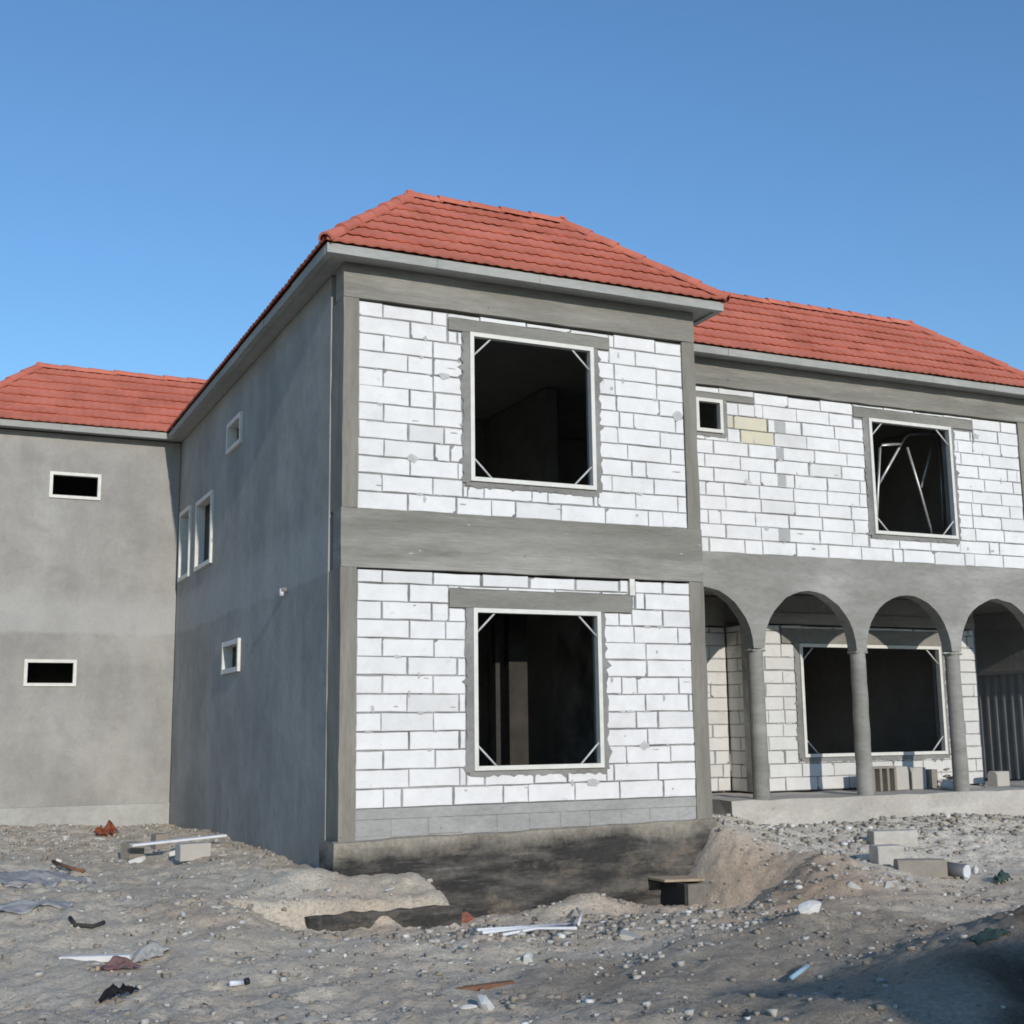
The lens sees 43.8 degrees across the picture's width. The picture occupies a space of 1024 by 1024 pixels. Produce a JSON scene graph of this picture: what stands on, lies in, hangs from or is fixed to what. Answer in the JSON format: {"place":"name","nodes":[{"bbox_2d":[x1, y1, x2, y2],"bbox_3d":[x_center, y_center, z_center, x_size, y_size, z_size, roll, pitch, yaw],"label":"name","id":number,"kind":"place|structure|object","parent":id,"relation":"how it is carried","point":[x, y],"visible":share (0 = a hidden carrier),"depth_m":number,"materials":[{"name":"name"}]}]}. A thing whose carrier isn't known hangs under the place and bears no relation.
{"place":"outdoors","nodes":[
{"label":"outdoors","id":0,"kind":"place"},
{"bbox_2d":[0,808,1023,1023],"bbox_3d":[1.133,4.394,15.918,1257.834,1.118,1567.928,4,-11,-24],"label":"ground","id":1,"kind":"structure","parent":0,"point":[932,996],"depth_m":10.32,"materials":[{"name":"grey gravel"}]},
{"bbox_2d":[0,898,73,914],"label":"cement bag","id":2,"kind":"object","parent":1,"relation":"on","point":[23,906],"visible":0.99,"depth_m":11.28,"materials":[{"name":"white paper"}]},
{"bbox_2d":[0,870,95,887],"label":"cement bag","id":3,"kind":"object","parent":1,"relation":"on","point":[34,877],"visible":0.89,"depth_m":13.76,"materials":[{"name":"grey paper"}]},
{"bbox_2d":[51,860,85,872],"bbox_3d":[-5.041,4.020,14.451,0.735,0.100,0.053,-10,-13,43],"label":"branch","id":4,"kind":"object","parent":1,"relation":"on","point":[68,867],"visible":1,"depth_m":14.40,"materials":[{"name":"brown wood"}]},
{"bbox_2d":[68,916,105,928],"bbox_3d":[-3.595,3.470,10.777,0.294,0.096,0.200,4,-11,-24],"label":"branch","id":5,"kind":"object","parent":1,"relation":"on","point":[81,925],"visible":1,"depth_m":10.71,"materials":[{"name":"wood"}]},
{"bbox_2d":[84,965,103,969],"bbox_3d":[-3.211,3.473,9.680,0.300,0.035,0.070,2,-10,-13],"label":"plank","id":6,"kind":"object","parent":1,"relation":"on","point":[97,967],"visible":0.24,"depth_m":9.67,"materials":[{"name":"beige wood"}]},
{"bbox_2d":[58,953,132,962],"bbox_3d":[-3.264,3.499,9.981,0.550,0.050,0.100,0,-10,-5],"label":"plank","id":7,"kind":"object","parent":1,"relation":"on","point":[102,958],"visible":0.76,"depth_m":9.94,"materials":[{"name":"white wood"}]},
{"bbox_2d":[93,820,118,835],"bbox_3d":[-5.976,4.638,18.725,0.261,0.219,0.329,-9,-13,42],"label":"plastic scrap","id":8,"kind":"object","parent":1,"relation":"on","point":[110,827],"visible":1,"depth_m":18.70,"materials":[{"name":"plastic"}]},
{"bbox_2d":[99,983,138,1001],"bbox_3d":[-2.713,3.296,8.765,0.263,0.109,0.126,6,-12,-36],"label":"rag","id":9,"kind":"object","parent":1,"relation":"on","point":[112,990],"visible":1,"depth_m":8.73,"materials":[{"name":"black fabric"}]},
{"bbox_2d":[99,956,140,969],"bbox_3d":[-2.989,3.430,9.688,0.308,0.113,0.206,7,-12,-36],"label":"cloth","id":10,"kind":"object","parent":1,"relation":"on","point":[116,962],"visible":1,"depth_m":9.65,"materials":[{"name":"pink fabric"}]},
{"bbox_2d":[120,841,143,858],"bbox_3d":[-4.790,4.269,16.074,0.200,0.200,0.220,-8,-12,36],"label":"concrete block","id":11,"kind":"object","parent":1,"relation":"on","point":[128,851],"depth_m":16.00,"materials":[{"name":"grey concrete"}]},
{"bbox_2d":[130,834,226,846],"bbox_3d":[-4.185,4.125,16.006,1.200,0.030,0.140,2,-10,-32],"label":"plank","id":12,"kind":"object","parent":11,"relation":"on","point":[177,840],"visible":1,"depth_m":15.95,"materials":[{"name":"white wood"}]},
{"bbox_2d":[128,856,144,863],"bbox_3d":[-4.671,4.337,15.861,0.237,0.099,0.108,7,-12,-38],"label":"white stone","id":13,"kind":"object","parent":1,"relation":"on","point":[139,859],"visible":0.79,"depth_m":15.83,"materials":[{"name":"white stone"}]},
{"bbox_2d":[132,941,171,962],"bbox_3d":[-2.901,3.522,10.221,0.244,0.142,0.398,-7,-12,34],"label":"paper scrap","id":14,"kind":"object","parent":1,"relation":"on","point":[148,951],"visible":0.93,"depth_m":10.16,"materials":[{"name":"white paper"}]},
{"bbox_2d":[151,833,168,848],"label":"concrete block","id":15,"kind":"object","parent":1,"relation":"on","point":[158,836],"depth_m":17.14,"materials":[{"name":"grey concrete"}]},
{"bbox_2d":[169,851,174,857],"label":"white stone","id":16,"kind":"object","parent":1,"relation":"on","point":[172,854],"visible":0.47,"depth_m":15.89,"materials":[{"name":"white stone"}]},
{"bbox_2d":[175,842,210,861],"bbox_3d":[-3.848,4.097,15.364,0.380,0.200,0.200,6,-12,-33],"label":"concrete block","id":17,"kind":"object","parent":1,"relation":"on","point":[192,851],"depth_m":15.28,"materials":[{"name":"grey concrete"}]},
{"bbox_2d":[228,977,249,986],"bbox_3d":[-1.969,3.397,9.192,0.054,0.052,0.180,-9,-13,40],"label":"plastic tube","id":18,"kind":"object","parent":1,"relation":"on","point":[246,981],"visible":1,"depth_m":9.17,"materials":[{"name":"white plastic"}]},
{"bbox_2d":[304,902,462,931],"bbox_3d":[-1.415,4.345,12.922,1.633,0.706,0.895,4,-11,-24],"label":"foundation pad","id":19,"kind":"object","parent":1,"relation":"on","point":[427,917],"visible":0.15,"depth_m":12.64,"materials":[{"name":"grey concrete"}]},
{"bbox_2d":[462,912,473,922],"bbox_3d":[-0.527,4.416,13.800,0.120,0.100,0.200,28,9,37],"label":"brick","id":20,"kind":"object","parent":1,"relation":"on","point":[467,917],"visible":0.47,"depth_m":13.78,"materials":[{"name":"red brick"}]},
{"bbox_2d":[458,1004,477,1008],"bbox_3d":[-0.289,3.241,8.350,0.129,0.029,0.068,7,-12,-37],"label":"white stone","id":21,"kind":"object","parent":1,"relation":"on","point":[469,1006],"visible":0.98,"depth_m":8.33,"materials":[{"name":"white stone"}]},
{"bbox_2d":[454,980,514,990],"bbox_3d":[-0.207,3.386,9.080,0.500,0.035,0.070,5,-11,-30],"label":"board","id":22,"kind":"object","parent":1,"relation":"on","point":[477,987],"visible":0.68,"depth_m":9.07,"materials":[{"name":"brown wood"}]},
{"bbox_2d":[477,994,494,1011],"bbox_3d":[-0.184,3.235,8.346,0.116,0.127,0.112,-5,-11,25],"label":"white stone","id":23,"kind":"object","parent":1,"relation":"on","point":[484,1003],"visible":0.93,"depth_m":8.32,"materials":[{"name":"white stone"}]},
{"bbox_2d":[0,189,1023,917],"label":"house","id":24,"kind":"structure","parent":1,"relation":"on","point":[474,559],"depth_m":18.26,"materials":[{"name":"concrete"}]},
{"bbox_2d":[23,659,76,685],"bbox_3d":[-7.990,2.785,22.029,0.857,0.460,0.110,4,-11,-24],"label":"window","id":25,"kind":"structure","parent":24,"relation":"in","point":[26,661],"depth_m":21.98,"materials":[{"name":"beige paint"}]},
{"bbox_2d":[49,471,101,500],"bbox_3d":[-7.788,-0.458,22.701,0.871,0.471,0.110,4,-11,-24],"label":"window","id":26,"kind":"structure","parent":24,"relation":"in","point":[56,473],"depth_m":22.66,"materials":[{"name":"beige paint"}]},
{"bbox_2d":[177,505,191,581],"bbox_3d":[-5.752,0.572,22.598,0.155,1.260,0.970,4,-11,-24],"label":"window","id":27,"kind":"structure","parent":24,"relation":"in","point":[185,517],"depth_m":22.92,"materials":[{"name":"beige paint"}]},
{"bbox_2d":[194,490,213,571],"bbox_3d":[-5.055,0.331,21.105,0.155,1.190,1.300,4,-11,-24],"label":"window","id":28,"kind":"structure","parent":24,"relation":"in","point":[199,563],"depth_m":21.56,"materials":[{"name":"beige paint"}]},
{"bbox_2d":[221,638,240,674],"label":"window","id":29,"kind":"structure","parent":24,"relation":"in","point":[227,647],"depth_m":18.96,"materials":[{"name":"beige paint"}]},
{"bbox_2d":[226,411,242,454],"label":"window","id":30,"kind":"structure","parent":24,"relation":"in","point":[232,443],"depth_m":19.53,"materials":[{"name":"beige paint"}]},
{"bbox_2d":[469,332,596,489],"bbox_3d":[0.252,-1.203,15.413,1.669,1.809,0.090,4,-11,-24],"label":"window","id":31,"kind":"structure","parent":24,"relation":"in","point":[490,337],"depth_m":15.46,"materials":[{"name":"beige paint"}]},
{"bbox_2d":[473,608,604,770],"bbox_3d":[0.308,2.062,14.856,1.663,1.837,0.090,4,-11,-24],"label":"window","id":32,"kind":"structure","parent":24,"relation":"in","point":[597,633],"depth_m":14.89,"materials":[{"name":"beige paint"}]},
{"bbox_2d":[696,397,723,433],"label":"window","id":33,"kind":"structure","parent":24,"relation":"in","point":[720,422],"depth_m":18.53,"materials":[{"name":"beige paint"}]},
{"bbox_2d":[799,643,947,756],"bbox_3d":[5.849,3.039,20.584,2.895,1.766,0.090,4,-11,-24],"label":"window","id":34,"kind":"structure","parent":24,"relation":"in","point":[942,715],"depth_m":20.75,"materials":[{"name":"beige paint"}]},
{"bbox_2d":[873,766,897,791],"bbox_3d":[5.689,4.122,19.674,0.530,0.370,0.200,5,-11,-31],"label":"hollow block","id":35,"kind":"object","parent":24,"relation":"on","point":[884,778],"depth_m":19.64,"materials":[{"name":"grey concrete"}]},
{"bbox_2d":[896,766,908,789],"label":"concrete block","id":36,"kind":"object","parent":24,"relation":"on","point":[902,778],"depth_m":20.01,"materials":[{"name":"white concrete"}]},
{"bbox_2d":[876,431,944,534],"bbox_3d":[6.489,-0.465,20.704,1.840,1.869,0.250,6,-12,-32],"label":"scaffold frame","id":37,"kind":"object","parent":24,"relation":"in","point":[879,481],"visible":0.89,"depth_m":20.69,"materials":[{"name":"silver metal"}]},
{"bbox_2d":[868,418,958,538],"bbox_3d":[6.277,-0.510,19.963,1.660,1.815,0.090,4,-11,-24],"label":"window","id":38,"kind":"structure","parent":24,"relation":"in","point":[948,438],"depth_m":20.07,"materials":[{"name":"beige paint"}]},
{"bbox_2d":[907,767,926,789],"bbox_3d":[6.409,4.227,20.216,0.260,0.340,0.200,2,-10,-16],"label":"concrete block","id":39,"kind":"object","parent":24,"relation":"on","point":[917,777],"depth_m":20.12,"materials":[{"name":"white concrete"}]},
{"bbox_2d":[926,769,937,788],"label":"concrete block","id":40,"kind":"object","parent":24,"relation":"on","point":[931,778],"depth_m":20.30,"materials":[{"name":"grey concrete"}]},
{"bbox_2d":[940,779,953,789],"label":"concrete block","id":41,"kind":"object","parent":24,"relation":"on","point":[945,784],"visible":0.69,"depth_m":19.83,"materials":[{"name":"grey concrete"}]},
{"bbox_2d":[987,771,1009,785],"bbox_3d":[7.974,4.370,20.867,0.300,0.240,0.200,5,-11,-30],"label":"concrete block","id":42,"kind":"object","parent":24,"relation":"on","point":[998,778],"depth_m":20.78,"materials":[{"name":"white concrete"}]},
{"bbox_2d":[482,924,563,933],"bbox_3d":[0.142,3.854,11.768,0.054,0.248,2.003,-5,-11,22],"label":"conduit","id":43,"kind":"object","parent":1,"relation":"on","point":[508,929],"visible":0.88,"depth_m":11.48,"materials":[{"name":"white plastic"}]},
{"bbox_2d":[502,927,577,935],"bbox_3d":[0.283,3.780,11.454,0.446,0.123,1.036,-4,-10,17],"label":"conduit","id":44,"kind":"object","parent":43,"relation":"on","point":[539,928],"visible":1,"depth_m":11.76,"materials":[{"name":"white plastic"}]},
{"bbox_2d":[476,922,573,931],"bbox_3d":[0.087,3.878,11.925,0.194,0.260,2.126,-5,-11,25],"label":"conduit","id":45,"kind":"object","parent":1,"relation":"on","point":[495,928],"visible":0.67,"depth_m":11.76,"materials":[{"name":"white plastic"}]},
{"bbox_2d":[523,953,532,963],"bbox_3d":[0.127,3.616,10.286,0.083,0.109,0.114,-1,-10,2],"label":"white stone","id":46,"kind":"object","parent":1,"relation":"on","point":[527,957],"visible":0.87,"depth_m":10.25,"materials":[{"name":"white stone"}]},
{"bbox_2d":[575,907,581,925],"bbox_3d":[0.683,4.087,12.885,0.068,0.154,2.045,-1,-10,2],"label":"conduit","id":47,"kind":"object","parent":1,"relation":"on","point":[580,916],"visible":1,"depth_m":12.90,"materials":[{"name":"white plastic"}]},
{"bbox_2d":[619,930,641,939],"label":"stone","id":48,"kind":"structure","parent":1,"relation":"on","point":[627,935],"depth_m":11.35,"materials":[{"name":"white stone"}]},
{"bbox_2d":[648,875,714,905],"bbox_3d":[2.092,4.529,14.987,0.972,0.481,0.862,3,-10,-21],"label":"timber box","id":49,"kind":"object","parent":1,"relation":"on","point":[684,890],"visible":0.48,"depth_m":14.68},
{"bbox_2d":[789,963,809,980],"bbox_3d":[2.053,3.287,9.095,0.036,0.085,0.263,-9,-13,40],"label":"plastic tube","id":50,"kind":"object","parent":1,"relation":"on","point":[799,972],"visible":1,"depth_m":9.07,"materials":[{"name":"blue plastic"}]},
{"bbox_2d":[797,900,820,914],"bbox_3d":[2.522,3.367,10.793,0.248,0.138,0.129,6,-12,-36],"label":"white stone","id":51,"kind":"object","parent":1,"relation":"on","point":[808,907],"visible":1,"depth_m":10.76,"materials":[{"name":"white stone"}]},
{"bbox_2d":[846,881,861,889],"bbox_3d":[3.423,3.751,12.768,0.178,0.076,0.110,12,7,25],"label":"rubble stone","id":52,"kind":"object","parent":1,"relation":"on","point":[851,884],"visible":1,"depth_m":12.75,"materials":[{"name":"grey stone"}]},
{"bbox_2d":[869,844,904,865],"bbox_3d":[4.386,4.020,14.895,0.340,0.240,0.220,2,-10,-13],"label":"concrete block","id":53,"kind":"object","parent":1,"relation":"on","point":[882,854],"depth_m":14.80,"materials":[{"name":"grey concrete"}]},
{"bbox_2d":[867,829,917,846],"bbox_3d":[4.847,4.165,16.233,0.600,0.210,0.220,1,-10,-10],"label":"concrete block","id":54,"kind":"object","parent":53,"relation":"on","point":[907,837],"depth_m":16.14,"materials":[{"name":"white concrete"}]},
{"bbox_2d":[884,881,893,887],"bbox_3d":[3.776,3.755,12.819,0.166,0.074,0.085,6,-12,-36],"label":"rubble stone","id":55,"kind":"object","parent":1,"relation":"on","point":[888,884],"visible":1,"depth_m":12.80,"materials":[{"name":"grey stone"}]},
{"bbox_2d":[896,885,907,888],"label":"rubble stone","id":56,"kind":"object","parent":1,"relation":"on","point":[901,886],"visible":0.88,"depth_m":12.82,"materials":[{"name":"grey stone"}]},
{"bbox_2d":[893,858,947,877],"bbox_3d":[4.615,4.027,14.390,0.550,0.200,0.200,-1,-10,1],"label":"concrete block","id":57,"kind":"object","parent":1,"relation":"on","point":[933,867],"depth_m":14.30,"materials":[{"name":"grey concrete"}]},
{"bbox_2d":[947,862,970,878],"bbox_3d":[5.062,4.094,14.544,0.170,0.184,0.304,8,-13,-42],"label":"pipe","id":58,"kind":"object","parent":1,"relation":"on","point":[960,870],"visible":0.83,"depth_m":14.46,"materials":[{"name":"white plastic"}]},
{"bbox_2d":[971,866,978,873],"bbox_3d":[5.438,4.217,14.964,0.083,0.115,0.109,2,-10,-16],"label":"white stone","id":59,"kind":"object","parent":1,"relation":"on","point":[974,869],"visible":0.82,"depth_m":14.93,"materials":[{"name":"white stone"}]},
{"bbox_2d":[967,927,1010,944],"bbox_3d":[3.178,2.816,8.480,0.365,0.081,0.132,5,-11,-30],"label":"plastic scrap","id":60,"kind":"object","parent":1,"relation":"on","point":[988,933],"visible":1,"depth_m":8.46,"materials":[{"name":"green plastic"}]},
{"bbox_2d":[991,869,1012,883],"bbox_3d":[5.494,4.082,14.280,0.274,0.144,0.154,7,-12,-38],"label":"plastic scrap","id":61,"kind":"object","parent":1,"relation":"on","point":[1001,876],"visible":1,"depth_m":14.24,"materials":[{"name":"green plastic"}]},
{"bbox_2d":[0,0,1023,380],"label":"sky","id":62,"kind":"structure","parent":0,"point":[167,167],"materials":[{"name":"blue"}]}
]}

